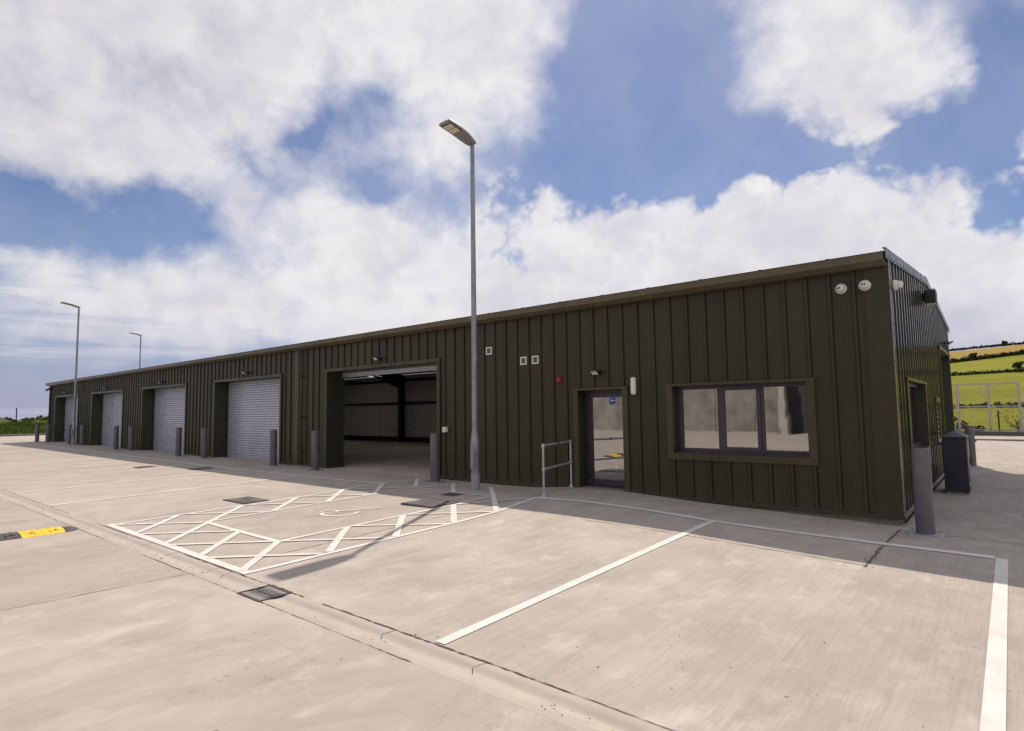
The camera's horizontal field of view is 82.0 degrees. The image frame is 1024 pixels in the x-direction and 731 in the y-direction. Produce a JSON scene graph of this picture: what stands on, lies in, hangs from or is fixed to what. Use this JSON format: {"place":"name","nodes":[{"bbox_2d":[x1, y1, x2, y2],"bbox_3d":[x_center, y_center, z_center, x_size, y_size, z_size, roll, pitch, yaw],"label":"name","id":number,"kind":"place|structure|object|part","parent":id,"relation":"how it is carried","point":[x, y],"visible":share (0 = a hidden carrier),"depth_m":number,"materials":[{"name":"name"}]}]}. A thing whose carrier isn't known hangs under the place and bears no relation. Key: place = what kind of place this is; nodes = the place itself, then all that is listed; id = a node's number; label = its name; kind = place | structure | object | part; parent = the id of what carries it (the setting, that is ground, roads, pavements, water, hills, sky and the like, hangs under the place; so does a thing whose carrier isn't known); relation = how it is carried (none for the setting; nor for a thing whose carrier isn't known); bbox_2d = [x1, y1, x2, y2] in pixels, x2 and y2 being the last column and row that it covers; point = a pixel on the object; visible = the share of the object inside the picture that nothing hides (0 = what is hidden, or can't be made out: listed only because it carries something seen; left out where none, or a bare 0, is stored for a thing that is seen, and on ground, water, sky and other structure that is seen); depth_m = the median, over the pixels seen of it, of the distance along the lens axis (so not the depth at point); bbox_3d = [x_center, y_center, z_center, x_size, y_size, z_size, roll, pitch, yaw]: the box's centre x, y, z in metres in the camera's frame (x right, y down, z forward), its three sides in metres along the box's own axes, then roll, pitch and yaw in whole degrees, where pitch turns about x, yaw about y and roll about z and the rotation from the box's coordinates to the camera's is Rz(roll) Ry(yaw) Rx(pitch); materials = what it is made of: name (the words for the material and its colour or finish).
{"place":"outdoors","nodes":[
{"label":"outdoors","id":0,"kind":"place"},
{"bbox_2d":[0,408,48,419],"bbox_3d":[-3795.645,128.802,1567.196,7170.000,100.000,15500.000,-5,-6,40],"label":"sea","id":1,"kind":"structure","parent":0,"point":[30,412],"depth_m":959.43,"materials":[{"name":"liquid"}]},
{"bbox_2d":[0,435,1023,730],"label":"ground","id":2,"kind":"structure","parent":0,"point":[894,639],"depth_m":5.08,"materials":[{"name":"concrete"}]},
{"bbox_2d":[35,424,39,441],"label":"bollard","id":3,"kind":"object","parent":2,"relation":"on","point":[37,428],"visible":0.98,"depth_m":37.23,"materials":[{"name":"metal"}]},
{"bbox_2d":[0,526,77,540],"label":"speed bump","id":4,"kind":"object","parent":2,"relation":"on","point":[28,533],"visible":1,"depth_m":8.43,"materials":[{"name":"yellow rubber"}]},
{"bbox_2d":[45,424,49,441],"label":"bollard","id":5,"kind":"object","parent":2,"relation":"on","point":[47,436],"visible":0.98,"depth_m":36.91,"materials":[{"name":"metal"}]},
{"bbox_2d":[65,425,71,444],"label":"bollard","id":6,"kind":"object","parent":2,"relation":"on","point":[69,435],"visible":0.65,"depth_m":33.92,"materials":[{"name":"metal"}]},
{"bbox_2d":[60,302,80,444],"bbox_3d":[-24.902,0.556,33.041,0.356,8.222,0.929,-5,-6,40],"label":"street lamp","id":7,"kind":"object","parent":2,"relation":"on","point":[73,429],"visible":0.95,"depth_m":33.23,"materials":[{"name":"grey metal"}]},
{"bbox_2d":[77,425,84,445],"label":"bollard","id":8,"kind":"object","parent":2,"relation":"on","point":[82,432],"visible":0.98,"depth_m":32.60,"materials":[{"name":"metal"}]},
{"bbox_2d":[110,426,121,449],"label":"bollard","id":9,"kind":"object","parent":2,"relation":"on","point":[115,437],"visible":0.98,"depth_m":28.19,"materials":[{"name":"metal"}]},
{"bbox_2d":[125,426,136,450],"bbox_3d":[-17.663,3.392,27.302,0.410,1.167,0.410,-4,-5,32],"label":"bollard","id":10,"kind":"object","parent":2,"relation":"on","point":[130,437],"visible":0.96,"depth_m":27.23,"materials":[{"name":"metal"}]},
{"bbox_2d":[129,332,141,367],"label":"street lamp","id":11,"kind":"object","parent":2,"relation":"on","point":[140,335],"visible":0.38,"depth_m":52.56,"materials":[{"name":"grey metal"}]},
{"bbox_2d":[133,466,155,467],"bbox_3d":[-11.615,3.225,18.619,0.500,0.059,0.500,-5,-6,40],"label":"manhole cover","id":12,"kind":"object","parent":2,"relation":"on","point":[144,466],"visible":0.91,"depth_m":18.63,"materials":[{"name":"metal"}]},
{"bbox_2d":[172,427,184,455],"bbox_3d":[-13.323,3.056,23.539,0.410,1.167,0.410,-4,-5,32],"label":"bollard","id":13,"kind":"object","parent":2,"relation":"on","point":[178,445],"visible":0.96,"depth_m":23.46,"materials":[{"name":"metal"}]},
{"bbox_2d":[187,467,211,469],"bbox_3d":[-9.354,3.113,17.702,0.550,0.059,0.600,-5,-6,40],"label":"manhole cover","id":14,"kind":"object","parent":2,"relation":"on","point":[200,468],"visible":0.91,"depth_m":17.62,"materials":[{"name":"metal"}]},
{"bbox_2d":[196,428,210,458],"bbox_3d":[-11.556,2.929,22.106,0.410,1.167,0.410,-4,-5,32],"label":"bollard","id":15,"kind":"object","parent":2,"relation":"on","point":[204,443],"visible":0.97,"depth_m":22.02,"materials":[{"name":"metal"}]},
{"bbox_2d":[223,496,269,503],"bbox_3d":[-5.095,2.603,11.298,0.860,0.059,0.510,-5,-6,40],"label":"manhole cover","id":16,"kind":"object","parent":2,"relation":"on","point":[245,500],"visible":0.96,"depth_m":11.22,"materials":[{"name":"metal"}]},
{"bbox_2d":[266,430,281,466],"bbox_3d":[-7.553,2.619,18.650,0.410,1.167,0.410,-4,-5,32],"label":"bollard","id":17,"kind":"object","parent":2,"relation":"on","point":[273,448],"visible":0.94,"depth_m":18.57,"materials":[{"name":"metal"}]},
{"bbox_2d":[306,431,323,470],"bbox_3d":[-5.677,2.467,16.996,0.410,1.167,0.410,-4,-5,32],"label":"bollard","id":18,"kind":"object","parent":2,"relation":"on","point":[314,450],"visible":0.96,"depth_m":16.91,"materials":[{"name":"metal"}]},
{"bbox_2d":[0,489,670,730],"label":"drain channel","id":19,"kind":"object","parent":2,"relation":"on","point":[532,695],"visible":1,"depth_m":4.19,"materials":[{"name":"concrete"}]},
{"bbox_2d":[237,584,292,601],"bbox_3d":[-2.322,2.166,5.554,0.428,0.056,0.354,-5,-6,40],"label":"drain grating","id":20,"kind":"object","parent":19,"relation":"in","point":[267,593],"visible":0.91,"depth_m":5.54,"materials":[{"name":"metal"}]},
{"bbox_2d":[319,507,382,515],"bbox_3d":[-2.676,2.418,9.727,1.045,0.018,0.653,0,-4,-11],"label":"wheelchair marking","id":21,"kind":"object","parent":2,"relation":"on","point":[322,514],"visible":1,"depth_m":9.81,"materials":[{"name":"white paint"}]},
{"bbox_2d":[401,498,459,507],"bbox_3d":[-1.431,2.433,10.336,0.840,0.059,0.640,-5,-6,40],"label":"manhole cover","id":22,"kind":"object","parent":2,"relation":"on","point":[430,503],"visible":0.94,"depth_m":10.26,"materials":[{"name":"metal"}]},
{"bbox_2d":[425,433,445,482],"bbox_3d":[-1.813,2.174,13.840,0.410,1.167,0.410,-4,-5,32],"label":"bollard","id":23,"kind":"object","parent":2,"relation":"on","point":[434,461],"visible":0.98,"depth_m":13.76,"materials":[{"name":"metal"}]},
{"bbox_2d":[440,492,464,495],"bbox_3d":[-1.137,2.511,11.366,0.380,0.056,0.320,-5,-6,40],"label":"access cover","id":24,"kind":"object","parent":2,"relation":"on","point":[452,494],"visible":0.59,"depth_m":11.35,"materials":[{"name":"metal"}]},
{"bbox_2d":[439,119,479,489],"bbox_3d":[-1.050,-1.141,12.249,0.356,7.830,0.929,-5,-6,40],"label":"street lamp","id":25,"kind":"object","parent":2,"relation":"on","point":[459,132],"visible":0.94,"depth_m":12.44,"materials":[{"name":"grey metal"}]},
{"bbox_2d":[45,247,954,525],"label":"warehouse","id":26,"kind":"structure","parent":2,"relation":"on","point":[803,389],"depth_m":11.72,"materials":[{"name":"green"}]},
{"bbox_2d":[53,394,78,443],"bbox_3d":[-27.159,3.408,36.318,5.130,3.150,0.658,-5,-6,40],"label":"roller door","id":27,"kind":"structure","parent":26,"relation":"in","point":[63,413],"depth_m":37.73,"materials":[{"name":"metal"}]},
{"bbox_2d":[89,389,123,447],"bbox_3d":[-21.325,2.948,31.431,5.180,3.150,0.658,-5,-6,40],"label":"roller door","id":28,"kind":"structure","parent":26,"relation":"in","point":[106,406],"depth_m":32.70,"materials":[{"name":"metal"}]},
{"bbox_2d":[140,383,186,454],"bbox_3d":[-15.395,2.481,26.463,5.180,3.150,0.658,-5,-6,40],"label":"roller door","id":29,"kind":"structure","parent":26,"relation":"in","point":[163,408],"depth_m":27.44,"materials":[{"name":"metal"}]},
{"bbox_2d":[212,374,281,463],"bbox_3d":[-9.465,2.014,21.495,5.180,3.150,0.658,-5,-6,40],"label":"roller door","id":30,"kind":"structure","parent":26,"relation":"in","point":[245,411],"depth_m":22.17,"materials":[{"name":"metal"}]},
{"bbox_2d":[324,358,439,477],"bbox_3d":[-3.557,1.549,16.547,5.140,3.150,0.658,-5,-6,40],"label":"door frame","id":31,"kind":"structure","parent":26,"relation":"in","point":[335,377],"depth_m":17.90,"materials":[{"name":"metal"}]},
{"bbox_2d":[442,427,447,431],"bbox_3d":[-1.645,1.575,14.467,0.120,0.125,0.107,-5,-6,40],"label":"switch box","id":32,"kind":"object","parent":26,"relation":"attached to","point":[444,429],"visible":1,"depth_m":14.43,"materials":[{"name":"white plastic"}]},
{"bbox_2d":[486,347,491,354],"bbox_3d":[-0.534,-0.340,13.742,0.176,0.176,0.030,-5,-6,40],"label":"wall vent","id":33,"kind":"object","parent":26,"relation":"attached to","point":[488,350],"depth_m":13.74,"materials":[{"name":"white plastic"}]},
{"bbox_2d":[520,357,526,364],"bbox_3d":[0.258,-0.103,13.059,0.176,0.176,0.030,-5,-6,40],"label":"wall vent","id":34,"kind":"object","parent":26,"relation":"attached to","point":[523,360],"depth_m":13.06,"materials":[{"name":"white plastic"}]},
{"bbox_2d":[532,356,538,363],"bbox_3d":[0.510,-0.123,12.847,0.176,0.176,0.030,-5,-6,40],"label":"wall vent","id":35,"kind":"object","parent":26,"relation":"attached to","point":[535,359],"depth_m":12.85,"materials":[{"name":"white plastic"}]},
{"bbox_2d":[590,369,603,375],"bbox_3d":[1.696,0.135,11.695,0.251,0.115,0.186,-5,-6,40],"label":"floodlight","id":36,"kind":"object","parent":26,"relation":"attached to","point":[596,372],"visible":1,"depth_m":11.68,"materials":[{"name":"plastic"}]},
{"bbox_2d":[572,386,629,491],"bbox_3d":[1.870,1.538,11.810,1.280,2.190,0.408,-5,-6,40],"label":"entrance door","id":37,"kind":"structure","parent":26,"relation":"in","point":[600,414],"depth_m":11.96,"materials":[{"name":"grey glass"}]},
{"bbox_2d":[631,377,635,394],"bbox_3d":[2.312,0.390,11.236,0.094,0.330,0.066,-5,-6,40],"label":"bulkhead light","id":38,"kind":"object","parent":26,"relation":"attached to","point":[633,385],"visible":1,"depth_m":11.21,"materials":[{"name":"white plastic"}]},
{"bbox_2d":[665,378,818,465],"bbox_3d":[3.878,0.953,10.089,2.510,1.365,0.308,-5,-6,40],"label":"window","id":39,"kind":"structure","parent":26,"relation":"in","point":[766,420],"depth_m":10.08,"materials":[{"name":"grey glass"}]},
{"bbox_2d":[835,283,846,293],"bbox_3d":[5.027,-1.184,9.025,0.164,0.164,0.142,-5,-6,40],"label":"security camera","id":40,"kind":"object","parent":26,"relation":"attached to","point":[840,288],"visible":1,"depth_m":9.01,"materials":[{"name":"white plastic"}]},
{"bbox_2d":[858,280,870,290],"bbox_3d":[5.256,-1.205,8.793,0.164,0.164,0.138,-5,-6,40],"label":"security camera","id":41,"kind":"object","parent":26,"relation":"attached to","point":[864,285],"visible":1,"depth_m":8.78,"materials":[{"name":"white plastic"}]},
{"bbox_2d":[893,280,904,290],"bbox_3d":[5.888,-1.231,8.962,0.142,0.164,0.164,-5,-6,40],"label":"security camera","id":42,"kind":"object","parent":26,"relation":"attached to","point":[897,284],"visible":1,"depth_m":8.93,"materials":[{"name":"white plastic"}]},
{"bbox_2d":[906,377,930,451],"bbox_3d":[7.234,0.946,10.613,0.223,1.365,2.900,-5,-6,40],"label":"window","id":43,"kind":"structure","parent":26,"relation":"in","point":[916,392],"depth_m":11.53,"materials":[{"name":"black"}]},
{"bbox_2d":[922,288,937,305],"bbox_3d":[8.737,-1.431,12.321,0.230,0.307,0.380,-5,-6,40],"label":"wall floodlight","id":44,"kind":"object","parent":26,"relation":"attached to","point":[930,296],"depth_m":12.18,"materials":[{"name":"black plastic"}]},
{"bbox_2d":[938,345,954,434],"bbox_3d":[11.462,1.199,15.897,0.558,3.220,3.370,-5,-6,40],"label":"roller door","id":45,"kind":"structure","parent":26,"relation":"in","point":[944,361],"depth_m":17.00,"materials":[{"name":"metal"}]},
{"bbox_2d":[0,443,1007,730],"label":"road markings","id":46,"kind":"object","parent":2,"relation":"on","point":[994,693],"visible":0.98,"depth_m":6.97,"materials":[{"name":"white paint"}]},
{"bbox_2d":[0,463,1019,730],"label":"ground joints","id":47,"kind":"object","parent":2,"relation":"on","point":[434,643],"visible":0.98,"depth_m":5.45,"materials":[{"name":"grey concrete"}]},
{"bbox_2d":[0,433,1023,441],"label":"kerb","id":48,"kind":"structure","parent":2,"relation":"on","point":[4,435],"depth_m":48.51,"materials":[{"name":"concrete"}]},
{"bbox_2d":[541,440,573,496],"bbox_3d":[0.891,1.960,11.421,0.123,0.957,1.544,-3,-5,26],"label":"handrail","id":49,"kind":"object","parent":2,"relation":"on","point":[544,468],"visible":1,"depth_m":11.21,"materials":[{"name":"metal"}]},
{"bbox_2d":[907,448,944,537],"bbox_3d":[5.505,1.693,7.890,0.410,1.167,0.410,-4,-6,37],"label":"bollard","id":50,"kind":"object","parent":2,"relation":"on","point":[923,492],"visible":0.99,"depth_m":7.81,"materials":[{"name":"grey metal"}]},
{"bbox_2d":[941,430,971,494],"bbox_3d":[8.864,1.952,11.720,0.422,1.318,0.784,-5,-6,40],"label":"service cabinet","id":51,"kind":"object","parent":2,"relation":"on","point":[957,461],"visible":0.98,"depth_m":11.44,"materials":[{"name":"grey metal"}]},
{"bbox_3d":[9.021,1.941,11.602,0.029,0.958,0.660,-5,-6,40],"label":"door","id":52,"kind":"part","parent":51,"relation":"part of","materials":[{"name":"grey paint"}]},
{"bbox_2d":[964,425,981,466],"bbox_3d":[12.886,2.267,16.553,0.410,1.167,0.410,-4,-5,32],"label":"bollard","id":53,"kind":"object","parent":2,"relation":"on","point":[969,430],"visible":0.64,"depth_m":16.47,"materials":[{"name":"metal"}]},
{"bbox_2d":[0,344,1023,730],"bbox_3d":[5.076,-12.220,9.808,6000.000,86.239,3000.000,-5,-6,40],"label":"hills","id":54,"kind":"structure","parent":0,"point":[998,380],"depth_m":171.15,"materials":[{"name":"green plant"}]},
{"bbox_2d":[0,408,27,425],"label":"wire fence","id":55,"kind":"object","parent":54,"relation":"on","point":[16,411],"visible":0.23,"depth_m":53.21,"materials":[{"name":"grey metal"}]},
{"bbox_2d":[7,419,31,423],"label":"shrub","id":56,"kind":"object","parent":54,"relation":"on","point":[14,420],"visible":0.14,"depth_m":58.95,"materials":[{"name":"green plant"}]},
{"bbox_2d":[0,421,47,433],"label":"grass","id":57,"kind":"structure","parent":54,"relation":"on","point":[6,428],"depth_m":51.58,"materials":[{"name":"green plant"}]},
{"bbox_2d":[21,417,47,420],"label":"shrub","id":58,"kind":"object","parent":54,"relation":"on","point":[35,419],"visible":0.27,"depth_m":60.79,"materials":[{"name":"green plant"}]},
{"bbox_2d":[954,416,968,430],"bbox_3d":[27.323,3.957,36.420,1.596,1.725,1.312,-5,-6,40],"label":"shrub","id":59,"kind":"object","parent":54,"relation":"on","point":[963,424],"visible":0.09,"depth_m":35.98,"materials":[{"name":"green plant"}]},
{"bbox_2d":[974,425,985,430],"bbox_3d":[28.435,4.195,35.998,0.894,1.156,1.194,-5,-6,40],"label":"shrub","id":60,"kind":"object","parent":54,"relation":"on","point":[978,426],"visible":0.21,"depth_m":35.80,"materials":[{"name":"green plant"}]},
{"bbox_2d":[949,341,1023,350],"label":"hedgerow","id":61,"kind":"object","parent":54,"relation":"on","point":[990,346],"visible":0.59,"depth_m":490.35,"materials":[{"name":"green plant"}]},
{"bbox_2d":[950,349,1023,362],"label":"hedgerow","id":62,"kind":"object","parent":54,"relation":"on","point":[988,356],"visible":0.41,"depth_m":338.29,"materials":[{"name":"green plant"}]},
{"bbox_2d":[952,382,1022,431],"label":"fence","id":63,"kind":"object","parent":54,"relation":"on","point":[989,410],"visible":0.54,"depth_m":31.89,"materials":[{"name":"metal"}]},
{"bbox_2d":[951,367,1023,375],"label":"hedgerow","id":64,"kind":"object","parent":54,"relation":"on","point":[984,372],"visible":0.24,"depth_m":226.57,"materials":[{"name":"green plant"}]},
{"bbox_2d":[953,401,1023,407],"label":"hedgerow","id":65,"kind":"object","parent":54,"relation":"on","point":[999,404],"visible":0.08,"depth_m":116.44,"materials":[{"name":"green plant"}]},
{"bbox_2d":[954,410,1023,428],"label":"wire fence","id":66,"kind":"object","parent":54,"relation":"on","point":[998,420],"visible":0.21,"depth_m":35.94,"materials":[{"name":"grey metal"}]},
{"bbox_2d":[996,409,1023,431],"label":"sapling","id":67,"kind":"object","parent":54,"relation":"on","point":[1016,427],"visible":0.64,"depth_m":33.63,"materials":[{"name":"green plant"}]},
{"bbox_2d":[1011,361,1023,371],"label":"tree","id":68,"kind":"object","parent":54,"relation":"on","point":[1017,365],"visible":0.98,"depth_m":218.44,"materials":[{"name":"green plant"}]},
{"bbox_2d":[0,0,1023,407],"label":"sky","id":69,"kind":"structure","parent":0,"point":[201,179],"materials":[{"name":"blue"}]},
{"bbox_2d":[975,436,1023,438],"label":"pavement","id":70,"kind":"structure","parent":0,"point":[999,437],"depth_m":29.32,"materials":[{"name":"concrete"}]},
{"bbox_2d":[958,431,1023,435],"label":"boundary wall","id":71,"kind":"structure","parent":70,"relation":"on","point":[995,433],"depth_m":30.92,"materials":[{"name":"grey concrete"}]}
]}

